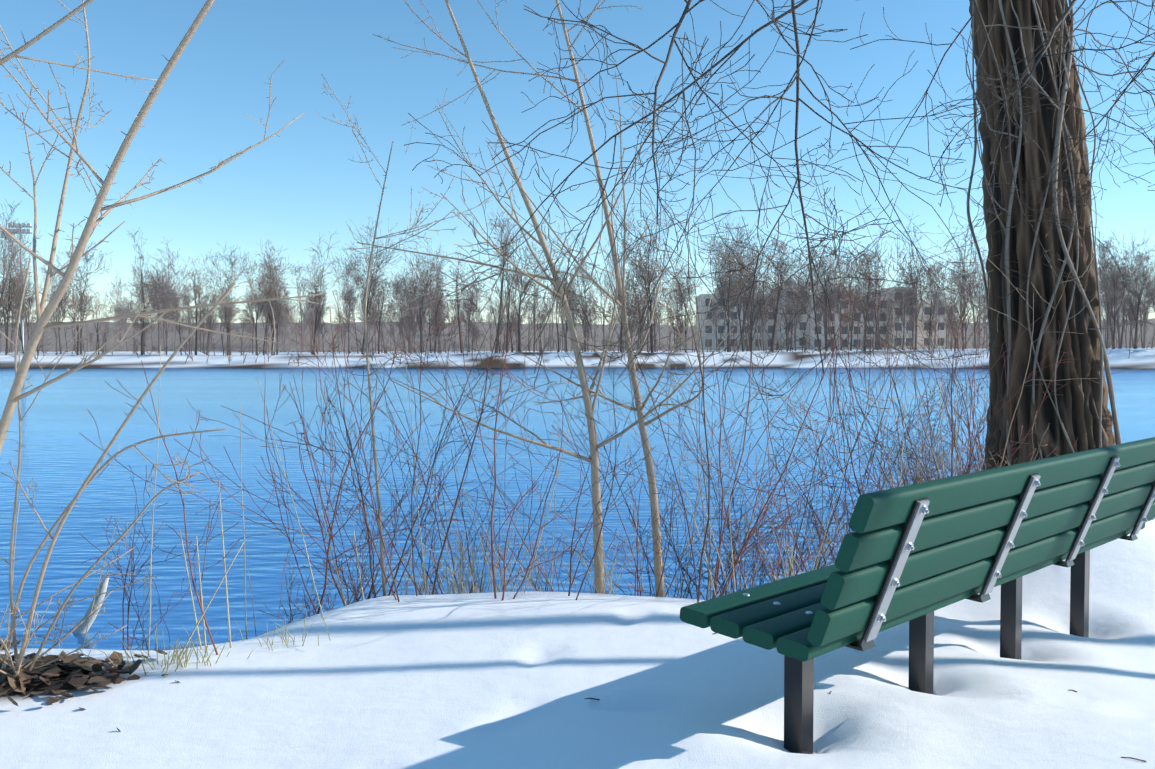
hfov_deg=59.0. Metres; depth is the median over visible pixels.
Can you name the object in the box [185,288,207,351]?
bank tree
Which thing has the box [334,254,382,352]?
bank tree
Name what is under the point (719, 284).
bank tree
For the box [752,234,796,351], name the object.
bank tree
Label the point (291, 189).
sky
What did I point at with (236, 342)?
distant woods
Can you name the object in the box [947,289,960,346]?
bank tree
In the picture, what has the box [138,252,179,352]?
bank tree
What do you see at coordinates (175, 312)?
bank tree
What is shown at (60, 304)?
bank tree
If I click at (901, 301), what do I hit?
bank tree
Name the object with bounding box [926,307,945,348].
bank tree
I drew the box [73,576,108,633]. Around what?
drift log
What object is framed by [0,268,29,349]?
bank tree
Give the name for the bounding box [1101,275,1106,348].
bank tree
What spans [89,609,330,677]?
dry grass tuft
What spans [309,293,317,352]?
bank tree
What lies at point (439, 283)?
bank tree
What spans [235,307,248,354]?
bank tree
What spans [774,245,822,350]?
bank tree
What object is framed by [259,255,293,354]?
bank tree
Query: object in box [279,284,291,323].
bank tree
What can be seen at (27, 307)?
bank tree
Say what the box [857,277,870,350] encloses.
bank tree
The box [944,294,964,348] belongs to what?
bank tree
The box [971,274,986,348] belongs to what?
bank tree
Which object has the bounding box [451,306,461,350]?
bank tree
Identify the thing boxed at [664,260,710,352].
bank tree
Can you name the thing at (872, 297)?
bank tree
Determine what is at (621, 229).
bank tree
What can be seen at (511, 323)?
bank tree
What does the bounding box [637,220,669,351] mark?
bank tree
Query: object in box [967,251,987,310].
bank tree
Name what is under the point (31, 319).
bank tree
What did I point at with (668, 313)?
bank tree
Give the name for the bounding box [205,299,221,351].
bank tree
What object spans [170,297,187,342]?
bank tree
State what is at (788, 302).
bank tree
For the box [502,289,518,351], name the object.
bank tree
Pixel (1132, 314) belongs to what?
bank tree
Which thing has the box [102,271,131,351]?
bank tree
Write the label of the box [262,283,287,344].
bank tree
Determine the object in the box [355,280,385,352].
bank tree
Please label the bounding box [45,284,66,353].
bank tree
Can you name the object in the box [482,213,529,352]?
bank tree
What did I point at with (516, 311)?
bank tree
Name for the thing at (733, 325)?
bank tree
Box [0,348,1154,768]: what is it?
ground
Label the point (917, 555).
park bench
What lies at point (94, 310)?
bank tree
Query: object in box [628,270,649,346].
bank tree
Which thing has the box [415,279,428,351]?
bank tree
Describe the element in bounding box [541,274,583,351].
bank tree
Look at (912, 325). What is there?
bank tree
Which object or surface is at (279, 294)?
bank tree
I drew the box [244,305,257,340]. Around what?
bank tree
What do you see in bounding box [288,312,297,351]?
bank tree
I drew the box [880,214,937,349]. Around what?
bank tree
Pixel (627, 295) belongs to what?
bank tree
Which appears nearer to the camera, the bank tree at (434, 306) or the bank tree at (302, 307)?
the bank tree at (434, 306)
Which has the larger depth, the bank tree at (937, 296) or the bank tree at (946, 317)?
the bank tree at (937, 296)
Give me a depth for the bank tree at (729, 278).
139.77 m
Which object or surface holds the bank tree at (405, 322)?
on the ground
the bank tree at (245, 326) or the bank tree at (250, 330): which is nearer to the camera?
the bank tree at (250, 330)
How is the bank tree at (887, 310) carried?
on the ground
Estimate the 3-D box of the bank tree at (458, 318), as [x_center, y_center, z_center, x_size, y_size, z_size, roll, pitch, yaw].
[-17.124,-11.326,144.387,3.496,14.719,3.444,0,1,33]
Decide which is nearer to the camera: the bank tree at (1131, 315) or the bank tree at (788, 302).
the bank tree at (788, 302)
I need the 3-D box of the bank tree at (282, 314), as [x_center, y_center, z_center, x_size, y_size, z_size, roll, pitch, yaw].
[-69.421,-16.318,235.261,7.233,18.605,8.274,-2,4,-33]
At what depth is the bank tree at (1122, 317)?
221.69 m
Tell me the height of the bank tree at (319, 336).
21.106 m
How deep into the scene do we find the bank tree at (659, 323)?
327.44 m
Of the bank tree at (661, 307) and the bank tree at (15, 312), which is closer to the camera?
the bank tree at (15, 312)
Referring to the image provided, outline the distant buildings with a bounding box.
[695,277,948,349]
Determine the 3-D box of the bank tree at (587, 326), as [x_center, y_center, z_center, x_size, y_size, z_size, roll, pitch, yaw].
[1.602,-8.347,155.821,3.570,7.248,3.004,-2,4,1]
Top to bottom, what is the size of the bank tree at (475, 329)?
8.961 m
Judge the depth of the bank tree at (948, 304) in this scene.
235.93 m
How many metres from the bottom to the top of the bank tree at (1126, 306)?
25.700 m
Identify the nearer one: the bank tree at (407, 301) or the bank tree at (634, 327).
the bank tree at (634, 327)
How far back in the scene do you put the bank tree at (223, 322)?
154.98 m
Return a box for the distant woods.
[0,319,1154,350]
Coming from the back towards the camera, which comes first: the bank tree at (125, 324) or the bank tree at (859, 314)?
the bank tree at (125, 324)
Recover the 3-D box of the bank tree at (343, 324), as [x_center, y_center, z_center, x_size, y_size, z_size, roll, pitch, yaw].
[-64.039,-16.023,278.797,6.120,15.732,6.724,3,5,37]
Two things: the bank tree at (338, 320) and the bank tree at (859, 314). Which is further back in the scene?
the bank tree at (338, 320)
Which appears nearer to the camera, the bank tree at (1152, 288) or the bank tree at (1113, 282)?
the bank tree at (1113, 282)
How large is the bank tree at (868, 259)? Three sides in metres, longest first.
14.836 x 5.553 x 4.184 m
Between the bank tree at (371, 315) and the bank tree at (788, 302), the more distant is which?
the bank tree at (371, 315)
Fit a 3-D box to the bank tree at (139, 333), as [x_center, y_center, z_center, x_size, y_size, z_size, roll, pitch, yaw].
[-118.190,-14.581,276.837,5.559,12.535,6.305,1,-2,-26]
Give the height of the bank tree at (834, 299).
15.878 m
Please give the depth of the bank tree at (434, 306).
187.20 m
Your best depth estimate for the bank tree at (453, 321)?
344.70 m
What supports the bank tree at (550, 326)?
on the ground
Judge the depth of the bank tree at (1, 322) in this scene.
145.62 m
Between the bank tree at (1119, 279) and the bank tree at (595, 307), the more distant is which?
the bank tree at (595, 307)
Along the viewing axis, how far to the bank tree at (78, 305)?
142.46 m
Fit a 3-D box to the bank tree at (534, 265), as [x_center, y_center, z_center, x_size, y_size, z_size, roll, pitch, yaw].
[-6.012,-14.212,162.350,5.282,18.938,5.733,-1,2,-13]
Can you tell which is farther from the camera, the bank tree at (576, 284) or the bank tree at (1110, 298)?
the bank tree at (1110, 298)
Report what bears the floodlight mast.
on the ground
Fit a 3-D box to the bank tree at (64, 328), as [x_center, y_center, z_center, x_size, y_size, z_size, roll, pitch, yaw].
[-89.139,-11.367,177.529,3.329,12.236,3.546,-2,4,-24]
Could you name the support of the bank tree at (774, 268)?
on the ground
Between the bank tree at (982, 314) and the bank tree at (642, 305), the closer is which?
the bank tree at (642, 305)
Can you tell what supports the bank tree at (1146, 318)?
on the ground
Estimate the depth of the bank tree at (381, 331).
194.86 m
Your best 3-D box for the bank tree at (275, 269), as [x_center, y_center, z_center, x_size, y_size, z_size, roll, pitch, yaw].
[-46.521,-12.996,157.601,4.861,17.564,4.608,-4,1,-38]
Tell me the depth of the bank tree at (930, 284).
227.25 m
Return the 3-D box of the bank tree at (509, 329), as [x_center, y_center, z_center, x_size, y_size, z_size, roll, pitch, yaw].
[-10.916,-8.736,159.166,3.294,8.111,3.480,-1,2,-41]
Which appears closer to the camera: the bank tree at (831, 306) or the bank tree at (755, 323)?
the bank tree at (831, 306)
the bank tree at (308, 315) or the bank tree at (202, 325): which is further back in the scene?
the bank tree at (308, 315)
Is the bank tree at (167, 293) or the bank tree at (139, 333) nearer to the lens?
the bank tree at (167, 293)
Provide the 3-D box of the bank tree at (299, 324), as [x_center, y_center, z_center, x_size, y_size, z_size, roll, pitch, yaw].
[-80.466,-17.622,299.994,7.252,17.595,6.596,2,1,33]
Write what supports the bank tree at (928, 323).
on the ground
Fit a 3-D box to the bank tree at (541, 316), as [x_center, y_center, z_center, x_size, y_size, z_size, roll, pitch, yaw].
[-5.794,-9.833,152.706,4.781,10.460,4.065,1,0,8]
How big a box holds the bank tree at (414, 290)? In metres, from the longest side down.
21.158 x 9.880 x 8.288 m
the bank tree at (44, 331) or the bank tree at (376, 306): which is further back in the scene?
the bank tree at (44, 331)
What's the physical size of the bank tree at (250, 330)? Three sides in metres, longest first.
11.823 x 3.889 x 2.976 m
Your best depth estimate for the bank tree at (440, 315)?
150.24 m
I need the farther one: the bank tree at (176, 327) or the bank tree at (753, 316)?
the bank tree at (176, 327)
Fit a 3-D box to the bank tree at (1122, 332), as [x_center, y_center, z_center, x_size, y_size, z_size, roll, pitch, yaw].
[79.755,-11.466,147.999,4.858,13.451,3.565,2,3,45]
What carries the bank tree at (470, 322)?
on the ground
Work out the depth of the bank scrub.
137.37 m
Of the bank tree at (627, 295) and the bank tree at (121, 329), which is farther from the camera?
the bank tree at (121, 329)
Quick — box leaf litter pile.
[0,641,180,730]
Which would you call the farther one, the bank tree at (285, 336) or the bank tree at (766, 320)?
the bank tree at (285, 336)
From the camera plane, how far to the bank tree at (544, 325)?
230.28 m
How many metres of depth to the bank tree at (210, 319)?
149.92 m
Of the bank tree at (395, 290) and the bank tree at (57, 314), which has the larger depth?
the bank tree at (395, 290)
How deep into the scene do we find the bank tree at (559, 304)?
144.03 m
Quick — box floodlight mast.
[8,223,32,351]
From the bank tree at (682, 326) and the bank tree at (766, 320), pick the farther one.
the bank tree at (766, 320)
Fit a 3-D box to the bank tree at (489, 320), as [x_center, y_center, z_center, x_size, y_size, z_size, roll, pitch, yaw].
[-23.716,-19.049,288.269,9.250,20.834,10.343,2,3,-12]
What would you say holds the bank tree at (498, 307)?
on the ground
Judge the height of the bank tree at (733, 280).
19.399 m
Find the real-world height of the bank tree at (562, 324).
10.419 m
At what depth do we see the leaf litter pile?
3.53 m
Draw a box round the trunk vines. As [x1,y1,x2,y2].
[962,0,1154,466]
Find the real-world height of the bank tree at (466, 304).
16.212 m
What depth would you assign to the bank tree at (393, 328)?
292.49 m
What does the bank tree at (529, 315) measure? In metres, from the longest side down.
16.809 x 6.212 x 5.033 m
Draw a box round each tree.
[0,199,21,353]
[0,213,41,320]
[0,229,39,354]
[0,253,43,338]
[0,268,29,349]
[0,277,13,337]
[1,289,30,352]
[2,275,33,352]
[3,286,24,352]
[10,264,32,351]
[18,280,40,340]
[21,295,38,354]
[21,304,36,336]
[37,264,65,351]
[40,255,80,353]
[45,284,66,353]
[51,258,96,354]
[55,235,112,353]
[57,306,88,352]
[58,288,68,352]
[71,290,94,351]
[81,285,102,354]
[83,325,93,345]
[90,295,113,349]
[100,299,114,350]
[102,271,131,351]
[111,307,123,351]
[111,320,126,339]
[112,280,139,351]
[120,284,148,352]
[124,273,174,351]
[126,259,170,353]
[127,227,154,354]
[129,285,155,336]
[133,318,148,351]
[135,239,192,343]
[135,311,158,354]
[137,269,183,350]
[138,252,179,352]
[149,269,176,350]
[152,284,192,351]
[156,273,194,351]
[156,273,198,354]
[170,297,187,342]
[170,299,178,350]
[177,298,192,329]
[180,286,194,350]
[181,267,214,354]
[182,283,195,354]
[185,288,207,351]
[189,258,206,350]
[189,280,220,353]
[197,269,230,354]
[199,293,208,352]
[201,245,257,354]
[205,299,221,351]
[206,288,217,352]
[210,261,243,355]
[214,294,243,341]
[215,286,227,355]
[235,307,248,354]
[237,253,296,354]
[238,246,293,354]
[239,306,250,351]
[240,295,251,352]
[241,298,273,344]
[242,268,270,341]
[244,271,256,353]
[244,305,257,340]
[253,239,285,354]
[256,253,279,353]
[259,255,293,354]
[261,246,285,329]
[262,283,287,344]
[263,280,290,354]
[267,275,289,335]
[275,308,283,341]
[278,300,296,351]
[278,305,293,351]
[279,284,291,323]
[284,302,298,351]
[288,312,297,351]
[289,263,314,351]
[291,295,308,351]
[293,284,316,351]
[299,280,328,352]
[299,297,316,351]
[302,233,343,354]
[303,285,325,354]
[306,298,338,322]
[307,282,328,331]
[307,300,329,353]
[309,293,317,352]
[317,283,326,351]
[329,256,366,353]
[329,295,348,350]
[333,299,351,345]
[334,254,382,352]
[342,217,422,353]
[342,311,347,351]
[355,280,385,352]
[358,298,375,349]
[361,280,385,353]
[363,268,384,353]
[369,274,390,353]
[374,294,393,331]
[375,296,405,353]
[377,311,390,352]
[380,268,419,351]
[381,274,407,352]
[386,310,396,351]
[389,267,424,350]
[391,239,439,352]
[393,281,414,352]
[402,263,433,350]
[404,0,1154,469]
[405,235,444,352]
[406,296,424,351]
[414,249,452,351]
[415,251,436,352]
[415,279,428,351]
[423,270,449,351]
[423,279,450,347]
[424,312,444,342]
[426,297,446,334]
[428,289,459,316]
[429,275,442,352]
[430,291,448,352]
[431,291,445,352]
[434,298,458,352]
[443,296,461,351]
[447,251,495,351]
[447,255,467,352]
[451,267,488,351]
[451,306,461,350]
[453,303,484,352]
[466,312,482,351]
[470,315,481,351]
[479,287,514,351]
[480,283,502,350]
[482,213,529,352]
[490,206,517,351]
[496,221,569,351]
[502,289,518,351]
[502,311,514,351]
[503,299,525,351]
[504,298,527,338]
[510,302,528,349]
[518,296,542,341]
[523,279,543,350]
[525,288,554,351]
[528,235,548,351]
[529,297,539,350]
[540,261,583,350]
[540,295,548,350]
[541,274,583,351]
[544,287,557,350]
[547,295,573,350]
[548,252,567,351]
[556,255,602,320]
[561,273,573,351]
[566,283,582,330]
[569,265,597,351]
[571,230,589,351]
[579,285,600,350]
[580,312,593,351]
[589,289,600,325]
[589,293,601,349]
[592,250,615,347]
[595,188,639,351]
[605,258,631,350]
[607,290,615,349]
[608,286,626,350]
[611,201,685,352]
[612,280,634,315]
[615,246,646,331]
[626,266,657,351]
[626,302,638,343]
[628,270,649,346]
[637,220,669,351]
[642,277,656,351]
[643,289,669,336]
[649,288,665,350]
[651,281,668,334]
[658,286,682,352]
[661,244,698,348]
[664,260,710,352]
[668,271,701,351]
[673,307,687,351]
[689,301,695,351]
[697,238,757,351]
[699,215,762,351]
[699,217,762,350]
[700,281,727,351]
[702,230,753,351]
[712,228,779,346]
[729,298,737,350]
[730,228,758,350]
[731,233,780,342]
[742,296,759,350]
[751,269,760,350]
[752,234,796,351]
[753,275,775,350]
[754,233,816,345]
[754,299,768,350]
[766,272,815,351]
[771,269,809,344]
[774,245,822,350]
[784,277,806,350]
[791,239,854,329]
[791,255,830,349]
[801,223,851,349]
[803,254,839,337]
[809,262,844,349]
[822,242,872,349]
[822,251,870,350]
[834,305,851,349]
[836,258,859,293]
[841,263,881,350]
[844,243,889,349]
[847,251,880,347]
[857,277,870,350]
[864,229,889,349]
[864,275,888,349]
[867,312,882,344]
[874,268,886,349]
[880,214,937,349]
[882,286,898,347]
[887,256,920,349]
[894,289,904,347]
[898,259,934,348]
[905,303,925,344]
[907,240,956,346]
[916,303,939,338]
[919,263,942,314]
[923,257,968,348]
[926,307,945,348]
[928,280,961,348]
[932,287,966,348]
[938,224,985,347]
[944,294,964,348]
[946,252,984,348]
[946,301,961,340]
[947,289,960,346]
[948,291,978,349]
[965,267,986,348]
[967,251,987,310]
[969,311,985,346]
[970,278,987,348]
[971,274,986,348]
[973,292,987,347]
[1092,229,1154,348]
[1093,230,1150,348]
[1096,237,1125,348]
[1098,256,1127,346]
[1101,266,1135,347]
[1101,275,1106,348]
[1101,294,1120,332]
[1102,263,1137,347]
[1102,294,1123,330]
[1103,284,1122,344]
[1106,259,1154,347]
[1107,276,1131,348]
[1113,259,1142,348]
[1113,284,1149,347]
[1117,247,1153,348]
[1118,283,1146,327]
[1119,285,1146,347]
[1124,239,1154,347]
[1129,268,1145,347]
[1133,250,1154,313]
[1133,251,1154,309]
[1141,298,1154,331]
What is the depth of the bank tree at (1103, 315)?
253.33 m
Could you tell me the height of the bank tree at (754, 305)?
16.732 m
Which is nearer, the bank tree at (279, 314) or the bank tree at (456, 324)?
the bank tree at (279, 314)
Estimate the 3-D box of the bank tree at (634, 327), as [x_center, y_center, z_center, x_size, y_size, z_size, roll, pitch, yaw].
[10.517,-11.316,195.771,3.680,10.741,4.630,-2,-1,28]
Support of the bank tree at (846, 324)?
on the ground
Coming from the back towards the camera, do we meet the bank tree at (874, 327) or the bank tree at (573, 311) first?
the bank tree at (874, 327)
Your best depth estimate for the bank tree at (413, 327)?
158.35 m
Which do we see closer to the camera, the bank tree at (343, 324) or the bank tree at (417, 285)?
the bank tree at (417, 285)
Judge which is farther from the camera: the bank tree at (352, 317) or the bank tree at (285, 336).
the bank tree at (285, 336)
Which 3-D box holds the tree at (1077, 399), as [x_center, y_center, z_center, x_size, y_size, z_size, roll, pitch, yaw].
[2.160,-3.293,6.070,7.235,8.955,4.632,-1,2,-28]
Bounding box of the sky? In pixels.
[0,0,1154,325]
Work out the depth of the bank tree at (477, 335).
196.29 m
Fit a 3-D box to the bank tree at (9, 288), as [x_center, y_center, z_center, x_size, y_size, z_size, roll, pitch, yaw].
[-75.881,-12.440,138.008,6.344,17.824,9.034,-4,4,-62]
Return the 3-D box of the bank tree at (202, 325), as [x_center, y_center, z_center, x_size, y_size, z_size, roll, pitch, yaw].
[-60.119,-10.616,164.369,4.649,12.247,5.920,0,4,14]
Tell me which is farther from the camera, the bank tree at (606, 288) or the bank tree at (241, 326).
the bank tree at (606, 288)
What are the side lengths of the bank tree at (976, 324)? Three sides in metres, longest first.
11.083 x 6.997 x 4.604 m
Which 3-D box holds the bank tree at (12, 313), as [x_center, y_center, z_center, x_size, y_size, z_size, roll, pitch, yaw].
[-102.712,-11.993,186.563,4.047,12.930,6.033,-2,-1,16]
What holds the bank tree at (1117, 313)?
on the ground
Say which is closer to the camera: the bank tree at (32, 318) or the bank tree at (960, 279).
the bank tree at (32, 318)
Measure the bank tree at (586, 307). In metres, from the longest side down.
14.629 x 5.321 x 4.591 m
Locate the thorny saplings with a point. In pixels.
(42, 310)
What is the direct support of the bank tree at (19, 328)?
on the ground
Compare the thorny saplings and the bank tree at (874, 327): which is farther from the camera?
the bank tree at (874, 327)
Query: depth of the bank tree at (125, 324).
296.93 m
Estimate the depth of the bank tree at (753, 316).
188.68 m
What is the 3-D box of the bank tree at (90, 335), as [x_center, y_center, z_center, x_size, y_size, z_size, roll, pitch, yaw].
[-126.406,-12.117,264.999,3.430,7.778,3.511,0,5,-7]
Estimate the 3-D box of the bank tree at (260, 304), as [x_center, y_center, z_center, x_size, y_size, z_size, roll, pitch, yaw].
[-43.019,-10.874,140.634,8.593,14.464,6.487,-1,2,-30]
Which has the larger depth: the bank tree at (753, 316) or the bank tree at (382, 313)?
the bank tree at (382, 313)
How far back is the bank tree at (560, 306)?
237.12 m
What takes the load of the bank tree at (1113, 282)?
on the ground
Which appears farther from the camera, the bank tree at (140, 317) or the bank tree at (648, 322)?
the bank tree at (140, 317)
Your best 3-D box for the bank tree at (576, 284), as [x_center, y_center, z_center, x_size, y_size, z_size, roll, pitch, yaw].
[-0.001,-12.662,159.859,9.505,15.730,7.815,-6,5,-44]
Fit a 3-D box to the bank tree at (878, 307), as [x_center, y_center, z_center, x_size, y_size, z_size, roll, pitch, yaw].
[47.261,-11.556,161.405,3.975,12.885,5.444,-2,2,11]
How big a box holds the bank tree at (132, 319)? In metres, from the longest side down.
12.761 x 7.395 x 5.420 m
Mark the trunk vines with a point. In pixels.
(1059, 128)
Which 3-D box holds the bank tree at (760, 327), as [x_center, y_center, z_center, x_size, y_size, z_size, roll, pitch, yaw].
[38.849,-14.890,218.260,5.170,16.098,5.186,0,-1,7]
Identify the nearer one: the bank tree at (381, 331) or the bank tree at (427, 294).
the bank tree at (427, 294)
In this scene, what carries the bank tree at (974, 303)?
on the ground
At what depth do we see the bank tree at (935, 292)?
139.35 m
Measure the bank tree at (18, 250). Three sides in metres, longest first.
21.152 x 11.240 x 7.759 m
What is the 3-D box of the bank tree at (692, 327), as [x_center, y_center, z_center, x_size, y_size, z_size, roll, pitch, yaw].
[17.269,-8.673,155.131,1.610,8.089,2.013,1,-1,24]
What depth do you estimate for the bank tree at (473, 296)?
208.91 m
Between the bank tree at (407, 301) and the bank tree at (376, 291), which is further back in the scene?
the bank tree at (407, 301)
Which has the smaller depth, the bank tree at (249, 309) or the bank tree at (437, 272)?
the bank tree at (249, 309)
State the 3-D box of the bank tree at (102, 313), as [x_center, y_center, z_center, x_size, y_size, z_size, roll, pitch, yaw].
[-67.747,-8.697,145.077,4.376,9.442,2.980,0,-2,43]
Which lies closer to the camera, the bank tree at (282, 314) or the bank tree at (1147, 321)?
the bank tree at (1147, 321)
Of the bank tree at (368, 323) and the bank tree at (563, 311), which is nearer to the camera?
the bank tree at (563, 311)
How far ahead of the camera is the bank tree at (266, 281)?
142.99 m
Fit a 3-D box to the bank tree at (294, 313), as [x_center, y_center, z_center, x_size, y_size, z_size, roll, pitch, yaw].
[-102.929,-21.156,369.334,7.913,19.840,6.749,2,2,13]
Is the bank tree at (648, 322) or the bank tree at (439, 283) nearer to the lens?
the bank tree at (648, 322)
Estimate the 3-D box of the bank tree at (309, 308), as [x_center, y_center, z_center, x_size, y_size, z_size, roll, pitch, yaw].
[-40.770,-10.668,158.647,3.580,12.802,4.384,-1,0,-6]
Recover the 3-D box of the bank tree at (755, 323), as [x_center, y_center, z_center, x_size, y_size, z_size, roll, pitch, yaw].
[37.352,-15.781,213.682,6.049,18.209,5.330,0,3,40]
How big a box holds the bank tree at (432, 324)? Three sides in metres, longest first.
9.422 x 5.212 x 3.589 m
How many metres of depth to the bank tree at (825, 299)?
140.04 m
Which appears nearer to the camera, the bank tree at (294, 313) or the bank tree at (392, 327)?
the bank tree at (392, 327)
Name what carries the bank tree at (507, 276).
on the ground
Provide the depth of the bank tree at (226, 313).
138.61 m
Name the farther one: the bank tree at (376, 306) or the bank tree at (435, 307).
the bank tree at (376, 306)
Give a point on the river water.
(60, 454)
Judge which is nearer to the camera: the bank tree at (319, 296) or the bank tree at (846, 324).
the bank tree at (319, 296)
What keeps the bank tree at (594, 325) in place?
on the ground
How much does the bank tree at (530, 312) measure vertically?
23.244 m
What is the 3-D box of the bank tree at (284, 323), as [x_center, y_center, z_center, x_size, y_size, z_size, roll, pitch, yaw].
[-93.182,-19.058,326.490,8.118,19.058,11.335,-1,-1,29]
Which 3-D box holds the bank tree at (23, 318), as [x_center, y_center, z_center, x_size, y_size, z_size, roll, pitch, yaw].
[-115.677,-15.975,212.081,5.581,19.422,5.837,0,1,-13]
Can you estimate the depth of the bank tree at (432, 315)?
213.18 m
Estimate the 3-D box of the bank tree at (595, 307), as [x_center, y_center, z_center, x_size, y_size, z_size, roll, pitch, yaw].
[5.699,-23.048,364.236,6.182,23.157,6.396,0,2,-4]
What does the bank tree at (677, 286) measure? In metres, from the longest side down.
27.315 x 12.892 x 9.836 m
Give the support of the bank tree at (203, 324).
on the ground
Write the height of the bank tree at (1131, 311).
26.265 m
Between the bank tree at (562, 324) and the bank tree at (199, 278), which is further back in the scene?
the bank tree at (199, 278)
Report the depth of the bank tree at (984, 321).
305.33 m
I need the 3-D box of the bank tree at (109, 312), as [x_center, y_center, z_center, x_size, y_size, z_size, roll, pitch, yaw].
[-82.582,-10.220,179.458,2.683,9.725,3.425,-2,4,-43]
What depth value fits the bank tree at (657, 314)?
184.11 m
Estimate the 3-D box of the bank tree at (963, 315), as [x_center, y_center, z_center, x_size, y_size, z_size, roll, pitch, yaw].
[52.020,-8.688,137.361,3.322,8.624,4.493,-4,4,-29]
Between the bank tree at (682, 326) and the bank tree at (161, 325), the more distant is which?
the bank tree at (161, 325)
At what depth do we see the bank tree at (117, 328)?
265.30 m
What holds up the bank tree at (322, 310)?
on the ground
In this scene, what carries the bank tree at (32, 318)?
on the ground
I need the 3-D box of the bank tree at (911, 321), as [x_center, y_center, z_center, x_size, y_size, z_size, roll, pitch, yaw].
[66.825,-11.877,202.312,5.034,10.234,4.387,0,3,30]
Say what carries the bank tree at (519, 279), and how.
on the ground
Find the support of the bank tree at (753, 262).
on the ground
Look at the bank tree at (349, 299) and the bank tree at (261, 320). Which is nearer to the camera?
the bank tree at (349, 299)
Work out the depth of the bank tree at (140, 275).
144.82 m
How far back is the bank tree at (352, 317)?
192.80 m
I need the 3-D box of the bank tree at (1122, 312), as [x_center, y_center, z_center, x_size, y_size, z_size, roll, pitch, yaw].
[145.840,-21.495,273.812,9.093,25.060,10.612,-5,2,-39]
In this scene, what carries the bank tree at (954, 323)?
on the ground
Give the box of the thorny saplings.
[0,0,733,678]
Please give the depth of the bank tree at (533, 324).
239.53 m
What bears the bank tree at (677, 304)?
on the ground
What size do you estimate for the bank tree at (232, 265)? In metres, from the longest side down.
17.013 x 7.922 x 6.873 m
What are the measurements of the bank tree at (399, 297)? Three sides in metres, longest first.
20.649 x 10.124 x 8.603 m
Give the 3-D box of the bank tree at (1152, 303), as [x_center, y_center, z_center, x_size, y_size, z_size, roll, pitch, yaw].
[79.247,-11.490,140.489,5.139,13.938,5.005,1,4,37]
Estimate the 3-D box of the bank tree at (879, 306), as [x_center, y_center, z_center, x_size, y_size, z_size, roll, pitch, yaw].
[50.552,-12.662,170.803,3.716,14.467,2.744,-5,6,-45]
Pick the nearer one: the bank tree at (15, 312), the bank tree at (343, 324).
the bank tree at (15, 312)
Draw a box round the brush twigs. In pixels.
[5,130,1153,659]
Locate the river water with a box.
[0,368,1154,649]
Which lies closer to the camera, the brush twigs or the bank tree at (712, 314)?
the brush twigs
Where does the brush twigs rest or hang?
on the ground
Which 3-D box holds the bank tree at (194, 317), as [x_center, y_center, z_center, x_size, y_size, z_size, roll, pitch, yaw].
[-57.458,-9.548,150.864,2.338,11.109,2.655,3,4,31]
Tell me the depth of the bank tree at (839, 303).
170.93 m
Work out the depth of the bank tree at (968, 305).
152.90 m
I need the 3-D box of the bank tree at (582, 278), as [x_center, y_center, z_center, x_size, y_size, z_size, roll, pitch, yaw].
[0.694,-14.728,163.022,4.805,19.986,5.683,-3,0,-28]
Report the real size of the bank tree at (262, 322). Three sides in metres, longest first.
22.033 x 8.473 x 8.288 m
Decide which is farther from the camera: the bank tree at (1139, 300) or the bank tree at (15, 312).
the bank tree at (15, 312)
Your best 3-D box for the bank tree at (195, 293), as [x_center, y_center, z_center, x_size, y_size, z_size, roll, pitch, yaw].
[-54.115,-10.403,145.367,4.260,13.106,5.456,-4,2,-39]
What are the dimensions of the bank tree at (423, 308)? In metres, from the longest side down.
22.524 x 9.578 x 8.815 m
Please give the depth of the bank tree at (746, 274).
157.51 m
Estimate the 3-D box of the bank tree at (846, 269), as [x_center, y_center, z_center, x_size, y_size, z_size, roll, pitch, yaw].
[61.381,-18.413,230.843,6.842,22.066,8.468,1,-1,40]
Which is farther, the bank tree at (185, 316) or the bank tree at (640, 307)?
the bank tree at (185, 316)
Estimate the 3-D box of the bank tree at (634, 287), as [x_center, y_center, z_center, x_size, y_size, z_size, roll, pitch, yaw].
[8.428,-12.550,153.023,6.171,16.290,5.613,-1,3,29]
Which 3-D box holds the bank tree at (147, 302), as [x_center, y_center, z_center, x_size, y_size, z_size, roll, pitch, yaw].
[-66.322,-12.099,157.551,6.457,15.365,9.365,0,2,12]
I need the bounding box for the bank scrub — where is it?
[17,326,1154,365]
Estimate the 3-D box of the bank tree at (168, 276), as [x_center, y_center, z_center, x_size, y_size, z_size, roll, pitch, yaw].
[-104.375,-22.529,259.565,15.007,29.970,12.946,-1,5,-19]
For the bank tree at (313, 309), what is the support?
on the ground
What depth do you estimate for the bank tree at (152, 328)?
329.10 m
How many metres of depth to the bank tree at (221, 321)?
140.19 m
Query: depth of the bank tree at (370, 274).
144.41 m
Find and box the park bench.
[680,437,1154,753]
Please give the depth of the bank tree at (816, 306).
145.06 m
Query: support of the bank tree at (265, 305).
on the ground
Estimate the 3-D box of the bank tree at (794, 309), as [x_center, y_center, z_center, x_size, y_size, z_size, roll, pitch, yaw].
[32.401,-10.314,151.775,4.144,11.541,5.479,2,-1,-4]
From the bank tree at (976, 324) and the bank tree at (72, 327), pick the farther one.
the bank tree at (976, 324)
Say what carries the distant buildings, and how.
on the ground
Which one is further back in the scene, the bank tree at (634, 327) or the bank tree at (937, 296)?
the bank tree at (937, 296)
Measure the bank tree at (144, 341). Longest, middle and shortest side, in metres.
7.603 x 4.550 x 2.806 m

